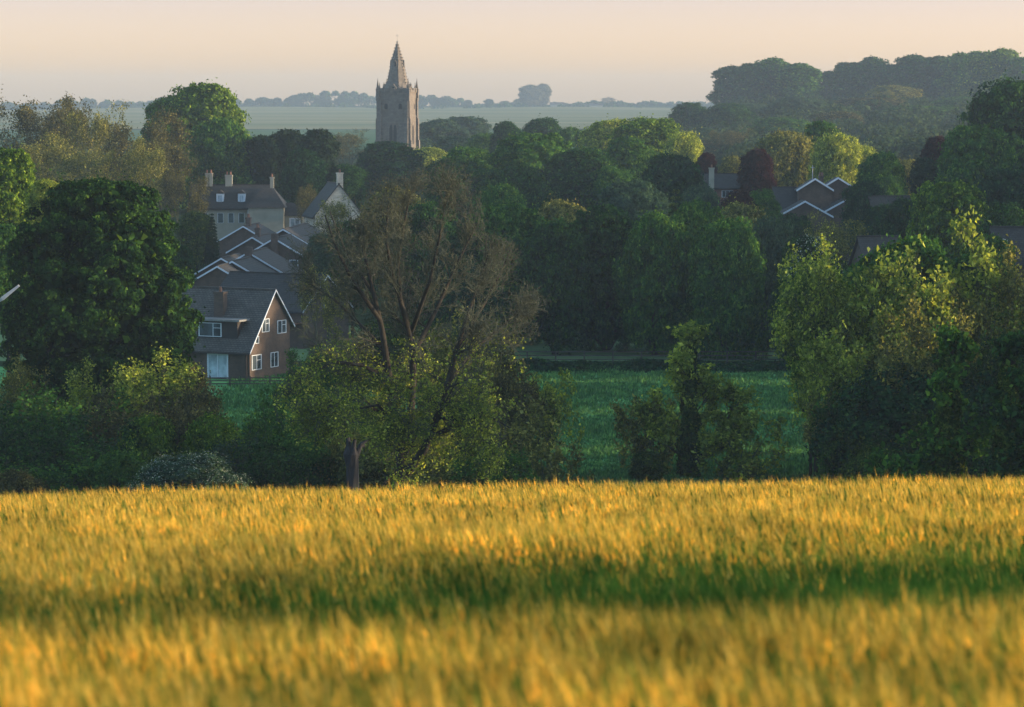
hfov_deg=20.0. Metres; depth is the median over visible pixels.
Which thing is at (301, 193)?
bare tree
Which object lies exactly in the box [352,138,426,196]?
holm oak
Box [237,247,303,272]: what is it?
close house
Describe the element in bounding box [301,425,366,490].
shrub
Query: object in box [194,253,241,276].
close house
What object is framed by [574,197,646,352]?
meadow tree
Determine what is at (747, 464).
shrub
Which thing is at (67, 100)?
feathery tree
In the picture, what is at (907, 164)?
broadleaf tree
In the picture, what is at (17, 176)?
maple tree
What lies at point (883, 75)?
tall tree
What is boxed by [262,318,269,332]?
window
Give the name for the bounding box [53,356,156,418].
shrub
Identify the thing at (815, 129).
broadleaf tree
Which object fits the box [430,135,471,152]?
broadleaf tree
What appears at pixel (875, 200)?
slate roofed house
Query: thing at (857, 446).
hedge tree
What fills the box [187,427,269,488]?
shrub
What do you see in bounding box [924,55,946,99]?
tall tree
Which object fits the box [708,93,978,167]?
hillside woodland
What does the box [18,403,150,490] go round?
shrub
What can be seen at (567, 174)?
broadleaf tree
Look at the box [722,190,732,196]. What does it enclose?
window
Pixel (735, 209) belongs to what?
broadleaf tree
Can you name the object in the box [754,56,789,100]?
tall tree
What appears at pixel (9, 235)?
maple tree
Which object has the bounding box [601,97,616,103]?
bare tree
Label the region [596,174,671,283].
broadleaf tree
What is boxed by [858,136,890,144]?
woodland tree
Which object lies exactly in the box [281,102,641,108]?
distant hedgerow
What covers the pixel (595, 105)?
field barn
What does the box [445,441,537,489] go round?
shrub
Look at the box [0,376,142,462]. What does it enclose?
shrub
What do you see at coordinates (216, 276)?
close house
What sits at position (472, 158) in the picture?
broadleaf tree
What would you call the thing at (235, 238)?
close house
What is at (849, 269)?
broadleaf tree
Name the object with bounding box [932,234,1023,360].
hedge tree
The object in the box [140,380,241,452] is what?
shrub
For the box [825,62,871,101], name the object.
tall tree
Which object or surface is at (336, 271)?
broadleaf tree
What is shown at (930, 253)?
hedge tree
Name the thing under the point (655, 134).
broadleaf tree
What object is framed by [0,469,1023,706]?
barley crop
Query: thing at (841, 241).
sparse tree
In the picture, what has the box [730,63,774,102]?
tall tree
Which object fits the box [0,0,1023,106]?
sky
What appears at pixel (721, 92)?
tall tree
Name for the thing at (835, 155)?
tree
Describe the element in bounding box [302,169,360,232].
stone cottage
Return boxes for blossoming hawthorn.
[124,451,256,496]
[783,232,843,290]
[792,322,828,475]
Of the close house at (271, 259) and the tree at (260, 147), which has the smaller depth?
the close house at (271, 259)
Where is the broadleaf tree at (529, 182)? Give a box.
[494,162,550,210]
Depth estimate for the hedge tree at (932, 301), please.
179.41 m
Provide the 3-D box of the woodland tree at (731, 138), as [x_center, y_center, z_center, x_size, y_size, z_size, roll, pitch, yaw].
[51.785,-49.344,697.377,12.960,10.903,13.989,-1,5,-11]
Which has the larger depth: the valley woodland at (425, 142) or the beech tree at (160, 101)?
the valley woodland at (425, 142)
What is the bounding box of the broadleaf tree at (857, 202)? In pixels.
[838,178,885,250]
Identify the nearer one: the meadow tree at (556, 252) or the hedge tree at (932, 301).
the hedge tree at (932, 301)
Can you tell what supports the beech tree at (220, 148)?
on the ground at (182, 215)
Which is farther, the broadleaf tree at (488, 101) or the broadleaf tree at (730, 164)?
the broadleaf tree at (488, 101)
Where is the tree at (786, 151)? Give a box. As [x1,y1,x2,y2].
[753,124,816,185]
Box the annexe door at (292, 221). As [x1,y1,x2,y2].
[289,218,300,226]
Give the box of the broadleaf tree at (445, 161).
[418,158,467,217]
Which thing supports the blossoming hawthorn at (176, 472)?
on the meadow
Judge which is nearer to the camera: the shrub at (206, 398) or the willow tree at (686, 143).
the shrub at (206, 398)
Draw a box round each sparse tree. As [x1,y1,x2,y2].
[297,264,349,354]
[803,209,869,266]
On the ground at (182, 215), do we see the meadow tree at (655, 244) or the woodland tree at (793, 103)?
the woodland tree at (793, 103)
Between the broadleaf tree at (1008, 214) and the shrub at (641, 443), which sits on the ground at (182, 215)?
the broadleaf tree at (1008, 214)
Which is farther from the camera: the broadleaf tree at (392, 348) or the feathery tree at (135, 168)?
the feathery tree at (135, 168)
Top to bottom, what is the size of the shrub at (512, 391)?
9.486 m
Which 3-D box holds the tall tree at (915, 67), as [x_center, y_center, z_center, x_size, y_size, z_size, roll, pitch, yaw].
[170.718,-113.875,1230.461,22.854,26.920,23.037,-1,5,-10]
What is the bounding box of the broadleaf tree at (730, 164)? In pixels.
[717,154,741,172]
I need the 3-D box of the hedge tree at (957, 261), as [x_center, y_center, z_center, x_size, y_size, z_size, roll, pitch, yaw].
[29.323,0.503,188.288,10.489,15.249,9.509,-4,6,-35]
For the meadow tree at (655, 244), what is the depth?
269.70 m
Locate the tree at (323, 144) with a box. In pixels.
[294,128,352,194]
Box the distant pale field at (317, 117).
[0,107,673,128]
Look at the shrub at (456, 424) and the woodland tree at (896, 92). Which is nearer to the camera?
the shrub at (456, 424)
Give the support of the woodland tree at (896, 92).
on the ground at (182, 215)
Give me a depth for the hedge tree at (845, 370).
174.23 m
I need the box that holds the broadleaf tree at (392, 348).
[353,315,424,397]
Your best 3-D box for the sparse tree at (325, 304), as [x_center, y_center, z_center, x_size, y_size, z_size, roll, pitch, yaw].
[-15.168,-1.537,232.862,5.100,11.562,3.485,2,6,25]
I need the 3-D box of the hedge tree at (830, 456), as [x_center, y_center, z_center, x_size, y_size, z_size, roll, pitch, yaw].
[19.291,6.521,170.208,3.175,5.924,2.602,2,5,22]
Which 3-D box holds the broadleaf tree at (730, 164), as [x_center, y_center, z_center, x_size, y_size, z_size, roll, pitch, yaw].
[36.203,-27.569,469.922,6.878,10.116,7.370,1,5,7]
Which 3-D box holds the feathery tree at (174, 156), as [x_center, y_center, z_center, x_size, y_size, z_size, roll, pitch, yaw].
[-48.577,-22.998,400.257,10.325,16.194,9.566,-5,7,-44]
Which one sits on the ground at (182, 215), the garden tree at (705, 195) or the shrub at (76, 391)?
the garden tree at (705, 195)
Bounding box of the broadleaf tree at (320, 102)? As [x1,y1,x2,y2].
[312,99,330,106]
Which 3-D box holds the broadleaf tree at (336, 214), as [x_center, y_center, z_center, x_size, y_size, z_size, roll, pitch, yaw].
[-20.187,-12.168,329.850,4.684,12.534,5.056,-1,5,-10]
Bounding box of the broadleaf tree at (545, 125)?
[522,113,561,135]
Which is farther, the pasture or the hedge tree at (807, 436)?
the pasture
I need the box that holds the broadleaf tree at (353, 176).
[330,163,368,211]
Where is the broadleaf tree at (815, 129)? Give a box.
[804,117,849,170]
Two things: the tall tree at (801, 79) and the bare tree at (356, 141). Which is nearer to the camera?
the bare tree at (356, 141)
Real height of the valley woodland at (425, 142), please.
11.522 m
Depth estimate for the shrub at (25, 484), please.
154.66 m
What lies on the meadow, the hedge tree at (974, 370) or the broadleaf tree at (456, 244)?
the hedge tree at (974, 370)
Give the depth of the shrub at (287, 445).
163.68 m
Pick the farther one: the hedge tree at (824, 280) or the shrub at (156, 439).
the hedge tree at (824, 280)
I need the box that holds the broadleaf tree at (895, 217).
[872,191,915,238]
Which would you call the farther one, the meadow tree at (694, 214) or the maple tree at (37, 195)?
the meadow tree at (694, 214)
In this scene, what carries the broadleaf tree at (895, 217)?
on the ground at (182, 215)
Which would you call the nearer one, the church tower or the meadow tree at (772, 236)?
the meadow tree at (772, 236)
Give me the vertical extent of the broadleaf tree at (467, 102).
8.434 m
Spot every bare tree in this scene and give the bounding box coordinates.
[294,183,316,222]
[332,128,369,165]
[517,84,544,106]
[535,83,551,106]
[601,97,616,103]
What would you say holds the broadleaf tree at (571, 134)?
on the ground at (182, 215)
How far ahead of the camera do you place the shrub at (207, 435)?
165.33 m
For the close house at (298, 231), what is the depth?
352.48 m
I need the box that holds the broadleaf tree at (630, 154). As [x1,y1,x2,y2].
[606,136,657,180]
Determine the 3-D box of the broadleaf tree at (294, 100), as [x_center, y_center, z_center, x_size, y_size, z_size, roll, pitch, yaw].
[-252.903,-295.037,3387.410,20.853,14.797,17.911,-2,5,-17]
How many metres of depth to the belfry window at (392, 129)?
694.32 m
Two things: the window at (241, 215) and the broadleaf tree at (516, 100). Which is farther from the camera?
the broadleaf tree at (516, 100)
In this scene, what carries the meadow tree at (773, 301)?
on the ground at (182, 215)
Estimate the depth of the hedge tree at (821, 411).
172.77 m
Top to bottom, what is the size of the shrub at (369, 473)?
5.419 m
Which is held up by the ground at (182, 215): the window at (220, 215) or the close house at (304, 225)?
the close house at (304, 225)
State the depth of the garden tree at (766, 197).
354.67 m
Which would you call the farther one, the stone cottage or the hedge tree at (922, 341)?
the stone cottage
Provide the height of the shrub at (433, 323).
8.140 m
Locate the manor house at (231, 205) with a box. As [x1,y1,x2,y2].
[188,170,304,239]
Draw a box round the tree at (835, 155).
[806,126,867,184]
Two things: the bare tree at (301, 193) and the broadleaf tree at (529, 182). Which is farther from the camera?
the bare tree at (301, 193)
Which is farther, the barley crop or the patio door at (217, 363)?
the patio door at (217, 363)
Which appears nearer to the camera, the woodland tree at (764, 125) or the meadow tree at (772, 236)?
the meadow tree at (772, 236)
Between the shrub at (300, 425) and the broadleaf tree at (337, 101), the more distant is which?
the broadleaf tree at (337, 101)
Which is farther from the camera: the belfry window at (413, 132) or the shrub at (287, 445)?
the belfry window at (413, 132)
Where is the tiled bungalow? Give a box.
[848,235,899,264]
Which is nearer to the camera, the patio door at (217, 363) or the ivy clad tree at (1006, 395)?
the ivy clad tree at (1006, 395)
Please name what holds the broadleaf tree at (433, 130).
on the ground at (182, 215)
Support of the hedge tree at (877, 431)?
on the meadow
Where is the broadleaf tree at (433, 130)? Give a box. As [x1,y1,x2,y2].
[419,117,471,152]
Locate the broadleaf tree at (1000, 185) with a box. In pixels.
[974,157,1023,209]
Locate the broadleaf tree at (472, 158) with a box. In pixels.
[437,141,493,226]
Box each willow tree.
[301,233,333,277]
[662,125,704,163]
[858,138,877,161]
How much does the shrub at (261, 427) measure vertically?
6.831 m
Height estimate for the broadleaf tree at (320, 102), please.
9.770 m
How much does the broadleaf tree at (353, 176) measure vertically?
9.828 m
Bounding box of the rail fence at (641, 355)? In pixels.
[487,351,782,361]
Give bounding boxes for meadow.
[0,367,811,486]
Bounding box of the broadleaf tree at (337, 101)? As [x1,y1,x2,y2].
[331,98,359,106]
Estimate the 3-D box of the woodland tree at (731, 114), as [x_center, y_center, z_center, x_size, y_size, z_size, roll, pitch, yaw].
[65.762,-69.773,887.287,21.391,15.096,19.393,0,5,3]
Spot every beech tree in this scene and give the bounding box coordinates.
[137,91,192,211]
[142,77,255,210]
[182,113,256,190]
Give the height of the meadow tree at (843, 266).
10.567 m
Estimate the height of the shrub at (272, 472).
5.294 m
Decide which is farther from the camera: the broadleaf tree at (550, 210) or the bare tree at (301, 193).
the bare tree at (301, 193)
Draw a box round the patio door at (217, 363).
[207,353,227,378]
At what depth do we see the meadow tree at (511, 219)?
279.46 m
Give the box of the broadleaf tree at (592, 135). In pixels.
[576,113,632,155]
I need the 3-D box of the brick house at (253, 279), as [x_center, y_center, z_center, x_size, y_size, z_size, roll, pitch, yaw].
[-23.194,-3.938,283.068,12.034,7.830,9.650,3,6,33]
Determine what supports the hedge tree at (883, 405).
on the meadow
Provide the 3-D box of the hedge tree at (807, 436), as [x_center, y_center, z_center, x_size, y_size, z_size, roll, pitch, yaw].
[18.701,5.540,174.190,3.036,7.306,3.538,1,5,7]
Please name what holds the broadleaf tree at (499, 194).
on the ground at (182, 215)
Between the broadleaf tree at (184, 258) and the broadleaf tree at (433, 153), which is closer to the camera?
the broadleaf tree at (184, 258)
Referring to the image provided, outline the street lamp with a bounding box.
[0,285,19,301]
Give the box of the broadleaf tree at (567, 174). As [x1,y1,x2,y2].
[541,141,616,209]
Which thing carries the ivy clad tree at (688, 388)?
on the meadow
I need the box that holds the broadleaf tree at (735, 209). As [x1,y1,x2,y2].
[718,195,767,227]
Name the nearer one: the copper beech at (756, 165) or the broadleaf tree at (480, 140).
the copper beech at (756, 165)
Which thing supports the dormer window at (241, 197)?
in the manor house at (231, 205)
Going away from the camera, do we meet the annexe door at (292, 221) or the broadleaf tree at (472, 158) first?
the annexe door at (292, 221)
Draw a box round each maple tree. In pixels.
[0,143,40,385]
[0,218,29,322]
[24,174,59,223]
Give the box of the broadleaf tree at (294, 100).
[287,95,302,105]
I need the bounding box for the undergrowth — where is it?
[484,356,791,372]
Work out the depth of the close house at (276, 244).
328.14 m
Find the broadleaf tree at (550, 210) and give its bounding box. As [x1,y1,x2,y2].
[537,196,589,223]
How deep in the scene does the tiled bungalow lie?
264.77 m
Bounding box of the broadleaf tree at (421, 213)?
[378,197,462,324]
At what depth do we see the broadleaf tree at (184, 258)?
261.36 m
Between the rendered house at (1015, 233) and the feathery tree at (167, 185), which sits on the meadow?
the rendered house at (1015, 233)
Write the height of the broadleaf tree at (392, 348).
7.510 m
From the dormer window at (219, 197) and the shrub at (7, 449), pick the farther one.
the dormer window at (219, 197)
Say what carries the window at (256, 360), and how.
in the chalet house at (245, 332)
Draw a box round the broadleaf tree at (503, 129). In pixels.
[488,120,521,154]
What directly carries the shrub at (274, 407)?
on the meadow
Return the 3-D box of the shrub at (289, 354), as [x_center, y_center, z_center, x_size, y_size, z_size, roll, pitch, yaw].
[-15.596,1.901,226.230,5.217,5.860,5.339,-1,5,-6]
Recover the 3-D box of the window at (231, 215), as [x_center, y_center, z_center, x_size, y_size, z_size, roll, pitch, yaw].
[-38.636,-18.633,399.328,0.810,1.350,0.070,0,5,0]
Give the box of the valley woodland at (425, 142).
[3,134,578,181]
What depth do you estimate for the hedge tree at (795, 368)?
184.47 m
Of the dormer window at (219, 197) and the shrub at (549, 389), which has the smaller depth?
the shrub at (549, 389)
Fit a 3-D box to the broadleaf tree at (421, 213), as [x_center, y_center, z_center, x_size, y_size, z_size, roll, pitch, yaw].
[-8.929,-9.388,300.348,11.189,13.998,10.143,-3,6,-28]
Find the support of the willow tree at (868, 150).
on the ground at (182, 215)
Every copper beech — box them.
[695,152,717,172]
[735,144,777,199]
[919,132,944,170]
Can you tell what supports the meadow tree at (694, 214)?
on the pasture
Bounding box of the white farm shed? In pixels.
[550,102,563,106]
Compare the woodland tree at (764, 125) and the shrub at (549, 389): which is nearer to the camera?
the shrub at (549, 389)
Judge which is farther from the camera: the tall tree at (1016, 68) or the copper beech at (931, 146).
the tall tree at (1016, 68)
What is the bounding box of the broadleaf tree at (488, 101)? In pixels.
[483,99,493,106]
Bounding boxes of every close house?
[192,262,240,286]
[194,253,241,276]
[218,214,274,257]
[225,224,270,254]
[229,256,276,271]
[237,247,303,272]
[254,233,307,272]
[277,225,312,243]
[292,222,321,233]
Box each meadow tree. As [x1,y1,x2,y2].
[424,256,504,350]
[464,197,558,343]
[511,211,597,354]
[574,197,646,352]
[608,204,694,356]
[663,194,725,346]
[679,207,770,360]
[749,203,795,349]
[764,232,802,359]
[833,250,848,280]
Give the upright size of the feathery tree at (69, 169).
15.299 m
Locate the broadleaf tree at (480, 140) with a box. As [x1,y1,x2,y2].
[463,130,491,154]
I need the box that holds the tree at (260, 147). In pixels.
[238,134,284,190]
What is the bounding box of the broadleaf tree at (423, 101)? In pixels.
[418,97,428,105]
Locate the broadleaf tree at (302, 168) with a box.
[277,145,330,207]
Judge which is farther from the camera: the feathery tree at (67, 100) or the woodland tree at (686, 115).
the woodland tree at (686, 115)
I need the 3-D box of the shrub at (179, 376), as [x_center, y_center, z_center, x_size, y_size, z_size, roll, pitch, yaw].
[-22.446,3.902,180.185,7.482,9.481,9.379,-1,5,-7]
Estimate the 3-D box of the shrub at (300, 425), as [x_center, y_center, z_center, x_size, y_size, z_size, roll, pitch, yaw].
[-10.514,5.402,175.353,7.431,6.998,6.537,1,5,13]
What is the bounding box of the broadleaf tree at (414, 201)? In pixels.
[346,181,425,295]
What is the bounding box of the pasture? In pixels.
[0,325,781,360]
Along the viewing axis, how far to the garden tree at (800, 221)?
328.84 m
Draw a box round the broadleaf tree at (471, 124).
[446,115,493,137]
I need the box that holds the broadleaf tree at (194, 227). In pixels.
[173,210,216,277]
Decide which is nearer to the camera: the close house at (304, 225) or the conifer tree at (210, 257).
the conifer tree at (210, 257)
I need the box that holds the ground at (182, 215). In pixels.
[0,105,906,704]
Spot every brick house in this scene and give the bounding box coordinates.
[220,271,352,348]
[701,165,743,205]
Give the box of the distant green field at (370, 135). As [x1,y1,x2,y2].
[0,130,582,154]
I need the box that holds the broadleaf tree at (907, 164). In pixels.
[899,155,916,194]
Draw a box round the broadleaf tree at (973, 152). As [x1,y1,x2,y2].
[922,118,1022,188]
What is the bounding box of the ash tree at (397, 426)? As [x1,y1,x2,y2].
[269,158,556,491]
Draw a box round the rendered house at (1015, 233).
[988,226,1023,303]
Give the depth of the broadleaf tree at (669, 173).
376.88 m
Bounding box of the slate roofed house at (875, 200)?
[867,195,910,209]
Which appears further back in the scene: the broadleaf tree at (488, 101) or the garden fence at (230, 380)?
the broadleaf tree at (488, 101)
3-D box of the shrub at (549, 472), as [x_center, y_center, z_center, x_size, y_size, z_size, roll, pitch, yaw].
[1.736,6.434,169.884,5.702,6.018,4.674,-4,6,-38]
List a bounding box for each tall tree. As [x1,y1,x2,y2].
[705,64,739,104]
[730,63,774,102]
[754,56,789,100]
[776,62,824,97]
[813,71,852,99]
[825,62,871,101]
[859,55,889,93]
[873,63,906,87]
[889,53,938,100]
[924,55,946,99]
[932,52,968,98]
[956,51,990,97]
[978,47,1020,92]
[1001,56,1023,81]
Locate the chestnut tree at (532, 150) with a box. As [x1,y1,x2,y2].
[471,129,573,192]
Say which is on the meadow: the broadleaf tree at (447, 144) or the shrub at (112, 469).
the shrub at (112, 469)
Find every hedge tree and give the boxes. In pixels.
[767,226,898,432]
[769,257,867,472]
[795,299,910,449]
[795,362,934,484]
[799,387,837,482]
[808,363,886,482]
[816,414,855,478]
[828,405,931,485]
[838,285,982,411]
[840,204,1005,369]
[840,441,902,483]
[851,224,959,352]
[860,419,991,482]
[887,368,987,448]
[889,301,1023,396]
[920,418,1022,481]
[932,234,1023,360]
[942,243,1021,330]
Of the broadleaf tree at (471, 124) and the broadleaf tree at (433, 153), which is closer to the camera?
the broadleaf tree at (433, 153)
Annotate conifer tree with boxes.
[200,213,221,265]
[269,128,301,188]
[666,188,681,216]
[906,156,940,194]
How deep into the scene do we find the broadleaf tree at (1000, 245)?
234.18 m
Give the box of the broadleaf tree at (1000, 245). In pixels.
[952,228,1016,277]
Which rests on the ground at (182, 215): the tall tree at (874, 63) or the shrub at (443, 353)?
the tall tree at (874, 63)
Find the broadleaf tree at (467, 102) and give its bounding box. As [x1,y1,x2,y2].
[463,100,471,105]
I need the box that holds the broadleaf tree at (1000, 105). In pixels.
[956,69,1023,169]
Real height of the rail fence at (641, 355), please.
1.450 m
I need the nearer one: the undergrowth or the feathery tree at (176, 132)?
the undergrowth
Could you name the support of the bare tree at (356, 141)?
on the ground at (182, 215)
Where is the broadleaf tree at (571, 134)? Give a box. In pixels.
[555,124,581,146]
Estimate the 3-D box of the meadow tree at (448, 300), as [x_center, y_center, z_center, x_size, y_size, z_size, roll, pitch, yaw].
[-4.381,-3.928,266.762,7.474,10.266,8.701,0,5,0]
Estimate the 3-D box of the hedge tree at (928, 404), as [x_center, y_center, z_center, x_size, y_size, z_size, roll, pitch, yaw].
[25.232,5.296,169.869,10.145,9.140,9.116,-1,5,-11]
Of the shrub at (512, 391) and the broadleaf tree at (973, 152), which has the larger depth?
the broadleaf tree at (973, 152)
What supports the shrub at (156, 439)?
on the meadow
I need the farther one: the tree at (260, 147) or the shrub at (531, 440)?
the tree at (260, 147)
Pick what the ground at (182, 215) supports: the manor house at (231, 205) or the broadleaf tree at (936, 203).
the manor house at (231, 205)
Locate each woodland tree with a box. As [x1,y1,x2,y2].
[667,101,707,131]
[680,124,727,155]
[693,102,759,128]
[702,127,754,154]
[738,116,811,134]
[758,96,827,117]
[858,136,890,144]
[865,84,922,99]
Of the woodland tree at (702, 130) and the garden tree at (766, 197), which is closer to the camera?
the garden tree at (766, 197)
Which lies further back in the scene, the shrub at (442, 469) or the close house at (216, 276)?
the close house at (216, 276)
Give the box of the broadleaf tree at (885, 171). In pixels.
[855,148,908,194]
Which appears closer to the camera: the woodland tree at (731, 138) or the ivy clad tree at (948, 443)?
the ivy clad tree at (948, 443)
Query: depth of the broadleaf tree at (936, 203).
282.36 m
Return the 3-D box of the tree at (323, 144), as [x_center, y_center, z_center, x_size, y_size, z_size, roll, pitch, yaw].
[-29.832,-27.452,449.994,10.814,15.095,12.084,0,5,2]
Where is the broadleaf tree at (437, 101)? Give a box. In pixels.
[429,98,449,106]
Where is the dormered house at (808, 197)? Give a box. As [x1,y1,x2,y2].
[772,165,851,262]
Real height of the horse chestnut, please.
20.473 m
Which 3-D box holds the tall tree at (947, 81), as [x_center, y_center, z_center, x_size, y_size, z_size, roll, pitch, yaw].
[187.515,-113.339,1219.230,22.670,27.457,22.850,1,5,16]
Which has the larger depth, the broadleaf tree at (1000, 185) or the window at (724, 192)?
the window at (724, 192)
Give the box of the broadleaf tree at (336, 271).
[326,213,382,339]
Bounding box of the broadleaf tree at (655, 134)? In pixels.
[603,113,682,157]
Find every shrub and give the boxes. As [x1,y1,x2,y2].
[0,352,52,441]
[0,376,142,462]
[0,399,83,475]
[0,442,101,496]
[0,465,51,498]
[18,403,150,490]
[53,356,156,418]
[74,382,191,457]
[82,446,151,496]
[94,341,210,436]
[104,410,182,468]
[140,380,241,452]
[151,360,227,417]
[173,409,255,470]
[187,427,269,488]
[225,435,315,493]
[239,397,285,454]
[242,381,356,437]
[255,426,340,493]
[279,346,343,407]
[284,386,382,441]
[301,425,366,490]
[306,323,371,397]
[330,435,417,492]
[353,408,434,459]
[383,443,502,491]
[410,379,512,466]
[410,442,464,478]
[415,301,535,444]
[416,310,481,401]
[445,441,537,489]
[449,341,560,450]
[461,394,569,484]
[509,414,597,489]
[529,367,584,466]
[609,391,680,474]
[691,397,790,481]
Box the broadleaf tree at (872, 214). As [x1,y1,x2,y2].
[858,197,890,234]
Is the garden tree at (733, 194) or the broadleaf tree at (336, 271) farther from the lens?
the garden tree at (733, 194)
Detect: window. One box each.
[198,322,221,336]
[217,195,222,201]
[217,213,223,222]
[228,213,233,222]
[239,195,243,201]
[239,213,244,222]
[251,354,261,370]
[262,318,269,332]
[270,352,278,367]
[277,320,285,333]
[388,122,397,142]
[412,122,414,144]
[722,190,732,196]
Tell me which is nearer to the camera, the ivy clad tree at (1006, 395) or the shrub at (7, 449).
the ivy clad tree at (1006, 395)
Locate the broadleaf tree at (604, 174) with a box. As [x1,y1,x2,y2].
[578,164,632,209]
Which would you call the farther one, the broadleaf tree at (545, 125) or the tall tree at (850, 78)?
the tall tree at (850, 78)
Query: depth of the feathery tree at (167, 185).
371.74 m
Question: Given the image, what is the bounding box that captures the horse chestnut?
[0,165,211,436]
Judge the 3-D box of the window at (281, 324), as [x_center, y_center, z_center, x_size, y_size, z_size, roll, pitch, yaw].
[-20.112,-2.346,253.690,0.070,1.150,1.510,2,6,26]
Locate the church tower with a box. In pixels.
[375,41,419,149]
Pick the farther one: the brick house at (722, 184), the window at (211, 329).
the brick house at (722, 184)
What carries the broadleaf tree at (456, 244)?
on the ground at (182, 215)
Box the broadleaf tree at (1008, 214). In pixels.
[973,195,1023,238]
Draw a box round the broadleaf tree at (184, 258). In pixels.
[171,243,197,283]
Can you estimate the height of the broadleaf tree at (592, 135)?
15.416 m
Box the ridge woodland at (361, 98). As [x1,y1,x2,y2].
[0,90,715,109]
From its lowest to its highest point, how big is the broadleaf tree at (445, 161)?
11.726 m
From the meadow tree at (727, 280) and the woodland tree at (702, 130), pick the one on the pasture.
the meadow tree at (727, 280)
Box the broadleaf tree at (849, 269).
[840,253,873,293]
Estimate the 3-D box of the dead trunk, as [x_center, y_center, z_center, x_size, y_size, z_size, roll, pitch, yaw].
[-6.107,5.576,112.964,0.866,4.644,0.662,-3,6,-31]
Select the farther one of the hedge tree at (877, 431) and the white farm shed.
the white farm shed
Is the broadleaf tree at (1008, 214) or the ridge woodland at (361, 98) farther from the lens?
the ridge woodland at (361, 98)
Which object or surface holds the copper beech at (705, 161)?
on the ground at (182, 215)
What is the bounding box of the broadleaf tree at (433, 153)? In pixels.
[412,144,446,186]
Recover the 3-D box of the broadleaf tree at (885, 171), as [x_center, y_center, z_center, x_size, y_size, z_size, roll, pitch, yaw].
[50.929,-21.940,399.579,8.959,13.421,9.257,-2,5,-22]
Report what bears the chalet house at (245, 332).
on the meadow
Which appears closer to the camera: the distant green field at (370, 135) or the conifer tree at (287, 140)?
the conifer tree at (287, 140)
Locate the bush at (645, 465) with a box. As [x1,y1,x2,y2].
[627,450,667,481]
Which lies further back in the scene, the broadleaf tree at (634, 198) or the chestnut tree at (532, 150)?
the chestnut tree at (532, 150)
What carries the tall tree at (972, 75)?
on the ground at (182, 215)
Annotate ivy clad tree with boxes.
[630,319,765,477]
[859,319,994,484]
[985,329,1023,480]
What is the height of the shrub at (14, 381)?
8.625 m
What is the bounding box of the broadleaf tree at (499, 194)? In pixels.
[467,177,537,219]
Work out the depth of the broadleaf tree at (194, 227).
329.01 m
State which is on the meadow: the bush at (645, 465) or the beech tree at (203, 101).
the bush at (645, 465)
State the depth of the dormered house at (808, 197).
372.62 m
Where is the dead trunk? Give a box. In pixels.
[343,437,367,489]
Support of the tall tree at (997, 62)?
on the ground at (182, 215)
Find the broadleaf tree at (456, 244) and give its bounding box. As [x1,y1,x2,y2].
[419,229,482,307]
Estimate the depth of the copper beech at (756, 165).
417.74 m
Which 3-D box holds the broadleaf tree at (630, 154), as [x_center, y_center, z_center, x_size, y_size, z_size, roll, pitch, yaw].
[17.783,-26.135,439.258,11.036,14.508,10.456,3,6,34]
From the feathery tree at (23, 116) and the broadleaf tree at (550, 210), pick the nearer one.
the broadleaf tree at (550, 210)
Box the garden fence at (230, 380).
[206,376,283,385]
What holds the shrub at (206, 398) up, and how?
on the meadow
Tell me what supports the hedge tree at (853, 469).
on the meadow
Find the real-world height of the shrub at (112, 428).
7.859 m
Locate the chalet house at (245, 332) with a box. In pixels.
[181,286,294,379]
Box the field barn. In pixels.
[589,104,602,106]
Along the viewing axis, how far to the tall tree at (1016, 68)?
1170.23 m
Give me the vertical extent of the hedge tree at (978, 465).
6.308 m
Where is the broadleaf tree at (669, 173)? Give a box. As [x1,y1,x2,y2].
[632,146,707,212]
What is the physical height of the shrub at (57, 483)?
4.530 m
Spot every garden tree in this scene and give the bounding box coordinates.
[678,181,720,213]
[717,190,756,213]
[750,186,783,224]
[782,211,815,238]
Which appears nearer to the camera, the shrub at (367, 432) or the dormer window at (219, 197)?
the shrub at (367, 432)
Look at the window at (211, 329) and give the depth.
251.13 m
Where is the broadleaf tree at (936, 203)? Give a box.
[901,173,989,261]
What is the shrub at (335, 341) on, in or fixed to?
on the meadow
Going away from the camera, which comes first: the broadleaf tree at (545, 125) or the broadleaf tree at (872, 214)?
the broadleaf tree at (872, 214)
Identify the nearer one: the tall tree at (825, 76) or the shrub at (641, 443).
the shrub at (641, 443)
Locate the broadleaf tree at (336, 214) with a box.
[314,194,353,234]
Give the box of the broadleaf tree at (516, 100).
[512,99,521,105]
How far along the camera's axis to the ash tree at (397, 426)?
150.85 m
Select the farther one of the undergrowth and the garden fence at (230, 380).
the undergrowth
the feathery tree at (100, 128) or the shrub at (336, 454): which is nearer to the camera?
the shrub at (336, 454)
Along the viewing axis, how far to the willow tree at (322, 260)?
298.79 m
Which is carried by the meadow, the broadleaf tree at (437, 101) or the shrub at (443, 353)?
the shrub at (443, 353)
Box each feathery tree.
[0,84,70,181]
[13,128,79,182]
[39,91,101,179]
[47,138,128,182]
[57,100,132,180]
[92,105,196,181]
[115,133,176,205]
[133,128,198,228]
[159,165,211,222]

